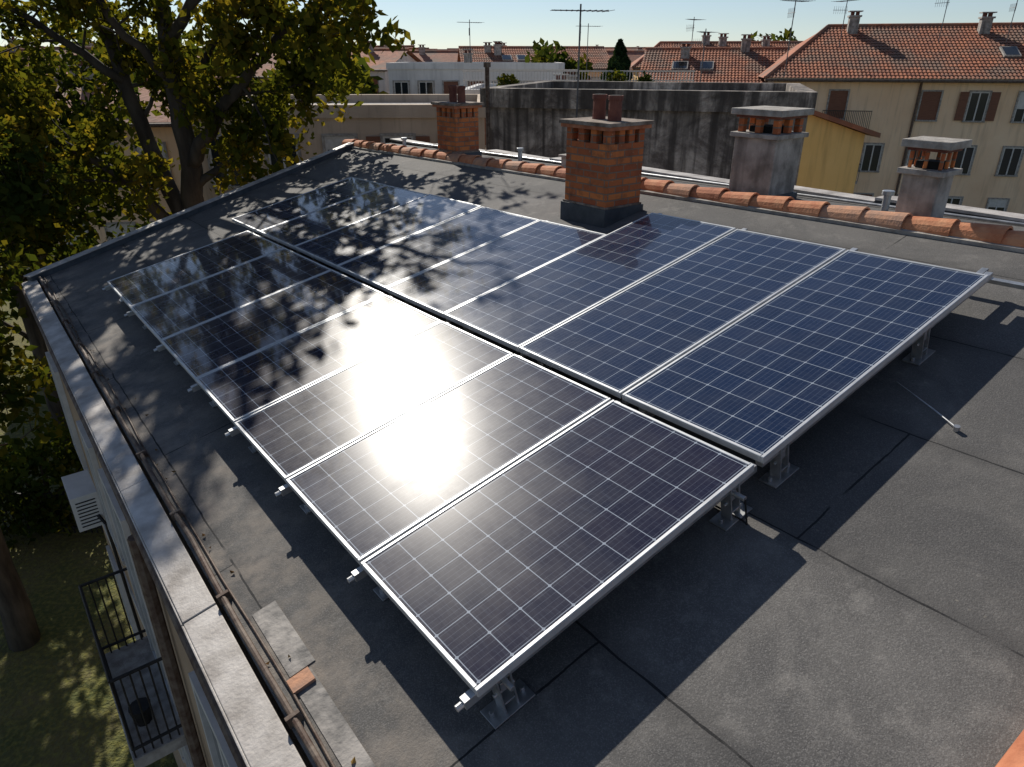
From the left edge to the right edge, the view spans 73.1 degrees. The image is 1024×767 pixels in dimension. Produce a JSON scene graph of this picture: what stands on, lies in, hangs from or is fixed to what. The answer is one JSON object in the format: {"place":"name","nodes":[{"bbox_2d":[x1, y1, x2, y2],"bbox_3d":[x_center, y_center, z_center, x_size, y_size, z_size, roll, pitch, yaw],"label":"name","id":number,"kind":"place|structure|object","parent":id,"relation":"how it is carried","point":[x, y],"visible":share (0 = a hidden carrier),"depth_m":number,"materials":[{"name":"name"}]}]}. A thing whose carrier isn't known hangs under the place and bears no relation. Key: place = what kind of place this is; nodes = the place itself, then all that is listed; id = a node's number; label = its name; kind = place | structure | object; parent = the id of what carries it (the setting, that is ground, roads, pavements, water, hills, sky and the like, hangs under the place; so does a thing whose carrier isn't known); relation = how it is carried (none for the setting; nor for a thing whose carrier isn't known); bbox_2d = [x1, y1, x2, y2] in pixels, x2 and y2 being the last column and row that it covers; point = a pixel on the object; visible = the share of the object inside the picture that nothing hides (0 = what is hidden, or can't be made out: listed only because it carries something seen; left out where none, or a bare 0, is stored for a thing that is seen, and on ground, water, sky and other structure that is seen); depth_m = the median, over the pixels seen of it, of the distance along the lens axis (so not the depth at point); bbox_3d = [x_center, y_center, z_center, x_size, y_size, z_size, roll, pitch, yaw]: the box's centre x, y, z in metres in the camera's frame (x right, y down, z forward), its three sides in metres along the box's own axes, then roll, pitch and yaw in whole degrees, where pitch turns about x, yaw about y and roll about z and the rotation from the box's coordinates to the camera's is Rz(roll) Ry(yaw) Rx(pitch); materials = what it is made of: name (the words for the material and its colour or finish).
{"place":"outdoors","nodes":[
{"label":"outdoors","id":0,"kind":"place"},
{"bbox_2d":[0,266,177,766],"bbox_3d":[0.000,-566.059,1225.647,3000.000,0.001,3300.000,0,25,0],"label":"ground","id":1,"kind":"structure","parent":0,"point":[58,708],"depth_m":14.57,"materials":[{"name":"green plant"}]},
{"bbox_2d":[6,36,62,74],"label":"townhouse","id":2,"kind":"structure","parent":1,"relation":"on","point":[13,38],"depth_m":62.23,"materials":[{"name":"beige paint"}]},
{"bbox_2d":[0,422,83,548],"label":"garden shrubs","id":3,"kind":"object","parent":1,"relation":"on","point":[54,470],"visible":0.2,"depth_m":17.75,"materials":[{"name":"green plant"}]},
{"bbox_2d":[0,105,96,651],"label":"deciduous tree","id":4,"kind":"object","parent":1,"relation":"on","point":[22,195],"visible":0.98,"depth_m":12.06,"materials":[{"name":"green plant"}]},
{"bbox_2d":[2,46,94,62],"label":"townhouse","id":5,"kind":"structure","parent":1,"relation":"on","point":[57,49],"depth_m":74.59,"materials":[{"name":"tile"}]},
{"bbox_2d":[0,492,103,532],"bbox_3d":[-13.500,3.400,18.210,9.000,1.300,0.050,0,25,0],"label":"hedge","id":6,"kind":"object","parent":1,"relation":"on","point":[73,527],"visible":0.22,"depth_m":18.28,"materials":[{"name":"plant"}]},
{"bbox_2d":[0,0,171,452],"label":"deciduous tree","id":7,"kind":"object","parent":1,"relation":"on","point":[32,239],"visible":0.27,"depth_m":17.99,"materials":[{"name":"green plant"}]},
{"bbox_2d":[24,59,250,269],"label":"beige townhouse","id":8,"kind":"structure","parent":1,"relation":"on","point":[161,128],"depth_m":27.09,"materials":[{"name":"beige paint"}]},
{"bbox_2d":[24,142,172,268],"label":"windows","id":9,"kind":"structure","parent":8,"relation":"in","point":[124,224],"depth_m":27.50,"materials":[{"name":"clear glass"}]},
{"bbox_2d":[85,41,202,47],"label":"townhouse","id":10,"kind":"structure","parent":1,"relation":"on","point":[89,44],"depth_m":89.52,"materials":[{"name":"tile"}]},
{"bbox_2d":[42,289,312,766],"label":"walls","id":11,"kind":"structure","parent":1,"relation":"on","point":[184,664],"depth_m":5.15,"materials":[{"name":"beige paint"}]},
{"bbox_2d":[61,469,143,637],"bbox_3d":[-4.994,2.322,8.548,0.326,2.500,0.738,-18,31,-34],"label":"air conditioner","id":12,"kind":"object","parent":11,"relation":"attached to","point":[84,500],"visible":0.93,"depth_m":7.98,"materials":[{"name":"painted white metal"},{"name":"plastic"}]},
{"bbox_2d":[78,567,181,757],"bbox_3d":[-3.696,2.648,6.728,0.485,0.966,1.521,-18,31,-34],"label":"balcony railing","id":13,"kind":"object","parent":11,"relation":"attached to","point":[140,710],"visible":0.96,"depth_m":6.44,"materials":[{"name":"black metal"}]},
{"bbox_2d":[22,288,246,766],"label":"gutter","id":14,"kind":"object","parent":11,"relation":"attached to","point":[228,737],"visible":0.52,"depth_m":3.78,"materials":[{"name":"grey metal"}]},
{"bbox_2d":[45,351,237,766],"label":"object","id":15,"kind":"structure","parent":11,"relation":"attached to","point":[150,611],"depth_m":5.75,"materials":[{"name":"beige paint"}]},
{"bbox_2d":[105,636,186,766],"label":"balcony slab","id":16,"kind":"structure","parent":11,"relation":"attached to","point":[130,656],"depth_m":6.85,"materials":[{"name":"grey concrete"}]},
{"bbox_2d":[22,280,305,766],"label":"eave coping","id":17,"kind":"object","parent":11,"relation":"on","point":[259,733],"visible":0.99,"depth_m":3.56,"materials":[{"name":"weathered concrete"}]},
{"bbox_2d":[23,142,353,288],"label":"end kerb","id":18,"kind":"structure","parent":11,"relation":"on","point":[60,265],"depth_m":10.39,"materials":[{"name":"metal"}]},
{"bbox_2d":[39,148,1023,766],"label":"roof membrane","id":19,"kind":"object","parent":11,"relation":"on","point":[851,594],"visible":0.33,"depth_m":3.03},
{"bbox_2d":[38,276,335,766],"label":"lightning conductor pipe","id":20,"kind":"object","parent":19,"relation":"on","point":[294,719],"visible":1,"depth_m":3.50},
{"bbox_2d":[46,281,355,763],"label":"fallen leaves","id":21,"kind":"object","parent":19,"relation":"on","point":[353,761],"visible":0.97,"depth_m":3.79,"materials":[{"name":"brown plant"}]},
{"bbox_2d":[286,666,315,693],"bbox_3d":[-0.894,1.260,2.930,0.100,0.015,0.080,-30,35,-27],"label":"brick","id":22,"kind":"object","parent":19,"relation":"on","point":[301,680],"visible":1,"depth_m":2.92,"materials":[{"name":"brick"}]},
{"bbox_2d":[252,601,375,766],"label":"flashing strip","id":23,"kind":"object","parent":19,"relation":"on","point":[281,635],"visible":1,"depth_m":2.88,"materials":[{"name":"grey metal"}]},
{"bbox_2d":[102,186,1023,729],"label":"panel mounting rack","id":24,"kind":"object","parent":19,"relation":"on","point":[510,698],"visible":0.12,"depth_m":3.28,"materials":[{"name":"metal"}]},
{"bbox_2d":[107,231,284,308],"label":"solar panel","id":25,"kind":"object","parent":24,"relation":"on","point":[160,278],"visible":0.86,"depth_m":7.46,"materials":[{"name":"glass"}]},
{"bbox_2d":[130,248,331,343],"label":"solar panel","id":26,"kind":"object","parent":24,"relation":"on","point":[171,313],"visible":0.84,"depth_m":6.59,"materials":[{"name":"glass"}]},
{"bbox_2d":[160,269,384,382],"bbox_3d":[-2.013,-0.544,5.828,1.630,0.041,1.038,-30,35,-27],"label":"solar panel","id":27,"kind":"object","parent":24,"relation":"on","point":[208,346],"visible":0.88,"depth_m":5.77,"materials":[{"name":"glass"}]},
{"bbox_2d":[232,177,385,233],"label":"solar panel","id":28,"kind":"object","parent":24,"relation":"on","point":[266,217],"visible":0.9,"depth_m":8.93,"materials":[{"name":"glass"}]},
{"bbox_2d":[195,294,440,425],"bbox_3d":[-1.422,-0.237,5.130,1.630,0.042,0.868,-30,36,-27],"label":"solar panel","id":29,"kind":"object","parent":24,"relation":"on","point":[240,389],"visible":0.88,"depth_m":5.07,"materials":[{"name":"glass"}]},
{"bbox_2d":[260,185,427,249],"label":"solar panel","id":30,"kind":"object","parent":24,"relation":"on","point":[292,233],"visible":0.91,"depth_m":8.18,"materials":[{"name":"glass"}]},
{"bbox_2d":[235,321,512,482],"bbox_3d":[-0.882,0.042,4.493,1.630,0.041,0.868,-30,35,-27],"label":"solar panel","id":31,"kind":"object","parent":24,"relation":"on","point":[299,431],"visible":0.84,"depth_m":4.42,"materials":[{"name":"glass"}]},
{"bbox_2d":[294,194,481,268],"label":"solar panel","id":32,"kind":"object","parent":24,"relation":"on","point":[336,248],"visible":0.91,"depth_m":7.39,"materials":[{"name":"glass"}]},
{"bbox_2d":[337,207,538,291],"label":"solar panel","id":33,"kind":"object","parent":24,"relation":"on","point":[385,267],"visible":0.89,"depth_m":6.64,"materials":[{"name":"glass"}]},
{"bbox_2d":[286,354,610,565],"bbox_3d":[-0.337,0.322,3.848,1.630,0.040,0.888,-30,35,-27],"label":"solar panel","id":34,"kind":"object","parent":24,"relation":"on","point":[369,495],"visible":0.88,"depth_m":3.77,"materials":[{"name":"glass"}]},
{"bbox_2d":[386,220,606,317],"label":"solar panel","id":35,"kind":"object","parent":24,"relation":"on","point":[442,289],"visible":0.88,"depth_m":5.95,"materials":[{"name":"glass"}]},
{"bbox_2d":[361,400,753,696],"bbox_3d":[0.223,0.611,3.185,1.630,0.042,0.918,-30,35,-27],"label":"solar panel","id":36,"kind":"object","parent":24,"relation":"on","point":[489,584],"visible":1,"depth_m":3.08,"materials":[{"name":"glass"}]},
{"bbox_2d":[444,213,735,351],"bbox_3d":[0.664,-0.888,5.478,2.340,0.042,0.908,-30,35,-27],"label":"solar panel","id":37,"kind":"object","parent":24,"relation":"on","point":[516,314],"visible":0.88,"depth_m":5.37,"materials":[{"name":"glass"}]},
{"bbox_2d":[519,229,845,398],"bbox_3d":[1.234,-0.591,4.807,2.340,0.040,0.928,-30,35,-27],"label":"solar panel","id":38,"kind":"object","parent":24,"relation":"on","point":[618,345],"visible":0.9,"depth_m":4.68,"materials":[{"name":"glass"}]},
{"bbox_2d":[715,500,747,524],"bbox_3d":[-0.978,-0.556,5.788,0.074,0.290,7.086,-17,30,-32],"label":"solar cable","id":39,"kind":"object","parent":24,"relation":"attached to","point":[737,517],"visible":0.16,"depth_m":3.17,"materials":[{"name":"black rubber"}]},
{"bbox_2d":[622,250,988,463],"bbox_3d":[1.808,-0.293,4.131,2.340,0.043,0.918,-30,35,-27],"label":"solar panel","id":40,"kind":"object","parent":24,"relation":"on","point":[767,381],"visible":1,"depth_m":3.98,"materials":[{"name":"glass"}]},
{"bbox_2d":[559,94,653,227],"bbox_3d":[0.941,-2.229,7.101,0.620,1.369,0.720,-19,31,-34],"label":"brick chimney","id":41,"kind":"object","parent":19,"relation":"on","point":[604,156],"visible":0.99,"depth_m":6.92,"materials":[{"name":"brick"}]},
{"bbox_2d":[896,381,960,431],"bbox_3d":[2.226,0.120,3.727,0.035,0.060,0.493,-5,26,-10],"label":"grounding cable","id":42,"kind":"object","parent":19,"relation":"on","point":[956,427],"visible":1,"depth_m":3.64,"materials":[{"name":"metal"}]},
{"bbox_2d":[995,730,1023,766],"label":"verge tiles","id":43,"kind":"object","parent":19,"relation":"on","point":[1013,756],"visible":1,"depth_m":2.14,"materials":[{"name":"tile"}]},
{"bbox_2d":[385,143,1023,230],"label":"roof","id":44,"kind":"structure","parent":11,"relation":"on","point":[877,208],"depth_m":7.29,"materials":[{"name":"orange tile"}]},
{"bbox_2d":[431,85,483,155],"bbox_3d":[-0.840,-3.955,10.700,0.540,1.210,0.640,-18,31,-34],"label":"brick chimney","id":45,"kind":"object","parent":44,"relation":"on","point":[457,127],"visible":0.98,"depth_m":10.52,"materials":[{"name":"brick"}]},
{"bbox_2d":[342,139,1023,252],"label":"ridge tiles","id":46,"kind":"object","parent":44,"relation":"attached to","point":[1003,237],"visible":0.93,"depth_m":6.39,"materials":[{"name":"ceramic"}]},
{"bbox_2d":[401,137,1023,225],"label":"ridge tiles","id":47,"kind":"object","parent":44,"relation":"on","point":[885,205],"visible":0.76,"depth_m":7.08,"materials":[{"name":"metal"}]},
{"bbox_2d":[729,106,814,198],"bbox_3d":[2.613,-2.296,7.133,0.560,1.019,0.580,-18,31,-34],"label":"rendered chimney","id":48,"kind":"object","parent":44,"relation":"on","point":[765,158],"visible":0.94,"depth_m":6.95,"materials":[{"name":"concrete"}]},
{"bbox_2d":[895,136,972,217],"bbox_3d":[3.447,-1.603,5.776,0.370,0.834,0.390,-19,31,-34],"label":"rendered chimney","id":49,"kind":"object","parent":44,"relation":"on","point":[925,186],"visible":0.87,"depth_m":5.64,"materials":[{"name":"concrete"}]},
{"bbox_2d":[390,138,1023,222],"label":"parapet","id":50,"kind":"structure","parent":11,"relation":"on","point":[981,212],"depth_m":7.27,"materials":[{"name":"metal"}]},
{"bbox_2d":[0,0,415,219],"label":"deciduous tree","id":51,"kind":"object","parent":1,"relation":"on","point":[191,92],"visible":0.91,"depth_m":12.46,"materials":[{"name":"green plant"}]},
{"bbox_2d":[129,53,289,82],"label":"townhouse","id":52,"kind":"structure","parent":1,"relation":"on","point":[267,65],"depth_m":57.83,"materials":[{"name":"beige paint"}]},
{"bbox_2d":[351,41,421,93],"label":"townhouse","id":53,"kind":"structure","parent":1,"relation":"on","point":[387,55],"depth_m":68.50,"materials":[{"name":"tile"}]},
{"bbox_2d":[371,76,379,92],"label":"windows","id":54,"kind":"structure","parent":53,"relation":"in","point":[375,81],"depth_m":67.20,"materials":[{"name":"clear glass"}]},
{"bbox_2d":[375,45,413,47],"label":"townhouse","id":55,"kind":"structure","parent":1,"relation":"on","point":[407,46],"depth_m":120.20,"materials":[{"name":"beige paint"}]},
{"bbox_2d":[28,18,797,93],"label":"distant trees","id":56,"kind":"object","parent":1,"relation":"on","point":[543,54],"visible":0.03,"depth_m":53.64,"materials":[{"name":"green plant"}]},
{"bbox_2d":[402,45,457,61],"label":"townhouse","id":57,"kind":"structure","parent":1,"relation":"on","point":[422,54],"depth_m":77.61,"materials":[{"name":"red tile"}]},
{"bbox_2d":[418,43,506,49],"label":"townhouse","id":58,"kind":"structure","parent":1,"relation":"on","point":[503,44],"depth_m":79.61,"materials":[{"name":"red paint"}]},
{"bbox_2d":[386,49,564,93],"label":"white block","id":59,"kind":"structure","parent":1,"relation":"on","point":[422,77],"depth_m":47.51,"materials":[{"name":"paint"}]},
{"bbox_2d":[392,80,533,93],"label":"windows","id":60,"kind":"structure","parent":59,"relation":"in","point":[399,86],"depth_m":47.74,"materials":[{"name":"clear glass"}]},
{"bbox_2d":[462,20,483,62],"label":"tv antenna","id":61,"kind":"object","parent":59,"relation":"attached to","point":[469,22],"visible":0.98,"depth_m":48.92,"materials":[{"name":"metal"}]},
{"bbox_2d":[457,41,609,79],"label":"townhouse","id":62,"kind":"structure","parent":1,"relation":"on","point":[497,51],"depth_m":64.60,"materials":[{"name":"beige paint"}]},
{"bbox_2d":[586,23,599,69],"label":"tv antenna","id":63,"kind":"object","parent":62,"relation":"on","point":[587,41],"visible":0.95,"depth_m":50.24,"materials":[{"name":"metal"}]},
{"bbox_2d":[586,77,600,79],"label":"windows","id":64,"kind":"structure","parent":62,"relation":"in","point":[592,78],"depth_m":63.44,"materials":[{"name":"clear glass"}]},
{"bbox_2d":[496,69,654,85],"bbox_3d":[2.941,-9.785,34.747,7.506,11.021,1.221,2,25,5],"label":"terrace plants","id":65,"kind":"object","parent":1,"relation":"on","point":[504,79],"visible":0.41,"depth_m":32.35,"materials":[{"name":"green plant"}]},
{"bbox_2d":[600,38,633,79],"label":"conifer tree","id":66,"kind":"object","parent":1,"relation":"on","point":[619,59],"visible":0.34,"depth_m":42.21,"materials":[{"name":"green plant"}]},
{"bbox_2d":[596,45,645,51],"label":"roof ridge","id":67,"kind":"structure","parent":1,"relation":"on","point":[628,48],"depth_m":163.78,"materials":[{"name":"tile"}]},
{"bbox_2d":[601,50,644,69],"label":"townhouse","id":68,"kind":"structure","parent":1,"relation":"on","point":[633,55],"depth_m":77.68,"materials":[{"name":"tile"}]},
{"bbox_2d":[639,34,790,82],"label":"roof","id":69,"kind":"structure","parent":1,"relation":"on","point":[735,64],"depth_m":48.59,"materials":[{"name":"red tile"}]},
{"bbox_2d":[686,17,702,46],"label":"tv antenna","id":70,"kind":"object","parent":69,"relation":"on","point":[693,27],"visible":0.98,"depth_m":53.34,"materials":[{"name":"metal"}]},
{"bbox_2d":[630,33,802,81],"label":"townhouse","id":71,"kind":"structure","parent":1,"relation":"on","point":[636,64],"depth_m":59.37,"materials":[{"name":"yellow paint"}]},
{"bbox_2d":[192,118,484,200],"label":"walls","id":72,"kind":"structure","parent":0,"point":[362,128],"depth_m":22.84,"materials":[{"name":"beige paint"}]},
{"bbox_2d":[206,133,429,188],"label":"windows","id":73,"kind":"structure","parent":72,"relation":"attached to","point":[331,141],"depth_m":22.94,"materials":[{"name":"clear glass"}]},
{"bbox_2d":[239,94,485,117],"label":"roof","id":74,"kind":"structure","parent":72,"relation":"on","point":[396,106],"depth_m":22.62,"materials":[{"name":"paint"}]},
{"bbox_2d":[0,0,1023,48],"label":"sky","id":75,"kind":"structure","parent":0,"point":[433,24],"materials":[{"name":"blue"}]},
{"bbox_2d":[480,81,817,185],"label":"grey cement building","id":76,"kind":"structure","parent":0,"point":[695,124],"depth_m":15.02,"materials":[{"name":"concrete"}]},
{"bbox_2d":[483,62,490,149],"bbox_3d":[-0.550,-3.285,17.027,0.148,8.400,0.148,10,27,20],"label":"drainpipe","id":77,"kind":"object","parent":76,"relation":"attached to","point":[486,65],"visible":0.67,"depth_m":15.55,"materials":[{"name":"grey metal"}]},
{"bbox_2d":[550,4,612,117],"bbox_3d":[1.402,-6.804,14.666,1.278,2.180,0.847,-2,25,-4],"label":"tv antenna","id":78,"kind":"object","parent":76,"relation":"on","point":[580,10],"visible":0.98,"depth_m":14.35,"materials":[{"name":"metal"}]},
{"bbox_2d":[692,30,717,81],"bbox_3d":[8.866,-15.300,32.751,1.016,2.700,1.534,21,33,37],"label":"tv antenna","id":79,"kind":"object","parent":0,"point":[704,42],"visible":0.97,"depth_m":32.51,"materials":[{"name":"metal"}]},
{"bbox_2d":[796,110,880,193],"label":"yellow gabled house","id":80,"kind":"structure","parent":0,"point":[831,153],"depth_m":22.72,"materials":[{"name":"paint"}]},
{"bbox_2d":[758,72,1023,213],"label":"walls","id":81,"kind":"structure","parent":0,"point":[890,106],"depth_m":41.48,"materials":[{"name":"beige paint"}]},
{"bbox_2d":[822,83,922,195],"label":"balconies","id":82,"kind":"structure","parent":81,"relation":"attached to","point":[910,131],"depth_m":41.16,"materials":[{"name":"metal"}]},
{"bbox_2d":[751,22,1023,82],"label":"roof","id":83,"kind":"structure","parent":81,"relation":"on","point":[958,49],"depth_m":42.35,"materials":[{"name":"tile"}]},
{"bbox_2d":[780,0,815,75],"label":"tv antenna","id":84,"kind":"object","parent":83,"relation":"on","point":[792,23],"visible":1,"depth_m":38.70,"materials":[{"name":"metal"}]},
{"bbox_2d":[831,0,854,46],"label":"tv antenna","id":85,"kind":"object","parent":83,"relation":"on","point":[845,11],"visible":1,"depth_m":41.56,"materials":[{"name":"metal"}]},
{"bbox_2d":[846,10,996,37],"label":"chimneys","id":86,"kind":"object","parent":83,"relation":"on","point":[985,24],"visible":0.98,"depth_m":42.82,"materials":[{"name":"concrete"}]},
{"bbox_2d":[935,0,949,42],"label":"tv antenna","id":87,"kind":"object","parent":83,"relation":"on","point":[947,2],"visible":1,"depth_m":41.60,"materials":[{"name":"metal"}]},
{"bbox_2d":[1006,0,1017,41],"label":"tv antenna","id":88,"kind":"object","parent":83,"relation":"on","point":[1012,17],"visible":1,"depth_m":40.78,"materials":[{"name":"metal"}]},
{"bbox_2d":[825,89,1023,211],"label":"windows","id":89,"kind":"structure","parent":81,"relation":"attached to","point":[978,106],"depth_m":41.14,"materials":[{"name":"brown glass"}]},
{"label":"walls","id":90,"kind":"object","parent":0,"visible":0},
{"bbox_2d":[465,84,498,93],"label":"roof","id":91,"kind":"structure","parent":90,"relation":"on","point":[475,89],"depth_m":33.12,"materials":[{"name":"paint"}]},
{"bbox_2d":[553,69,577,79],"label":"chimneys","id":92,"kind":"object","parent":91,"relation":"on","point":[571,77],"visible":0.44,"depth_m":37.83,"materials":[{"name":"concrete"}]},
{"bbox_2d":[462,70,694,88],"bbox_3d":[3.091,-14.352,32.687,10.900,0.840,0.070,1,25,3],"label":"railing","id":93,"kind":"object","parent":91,"relation":"on","point":[588,71],"visible":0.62,"depth_m":32.60,"materials":[{"name":"grey metal"}]}
]}

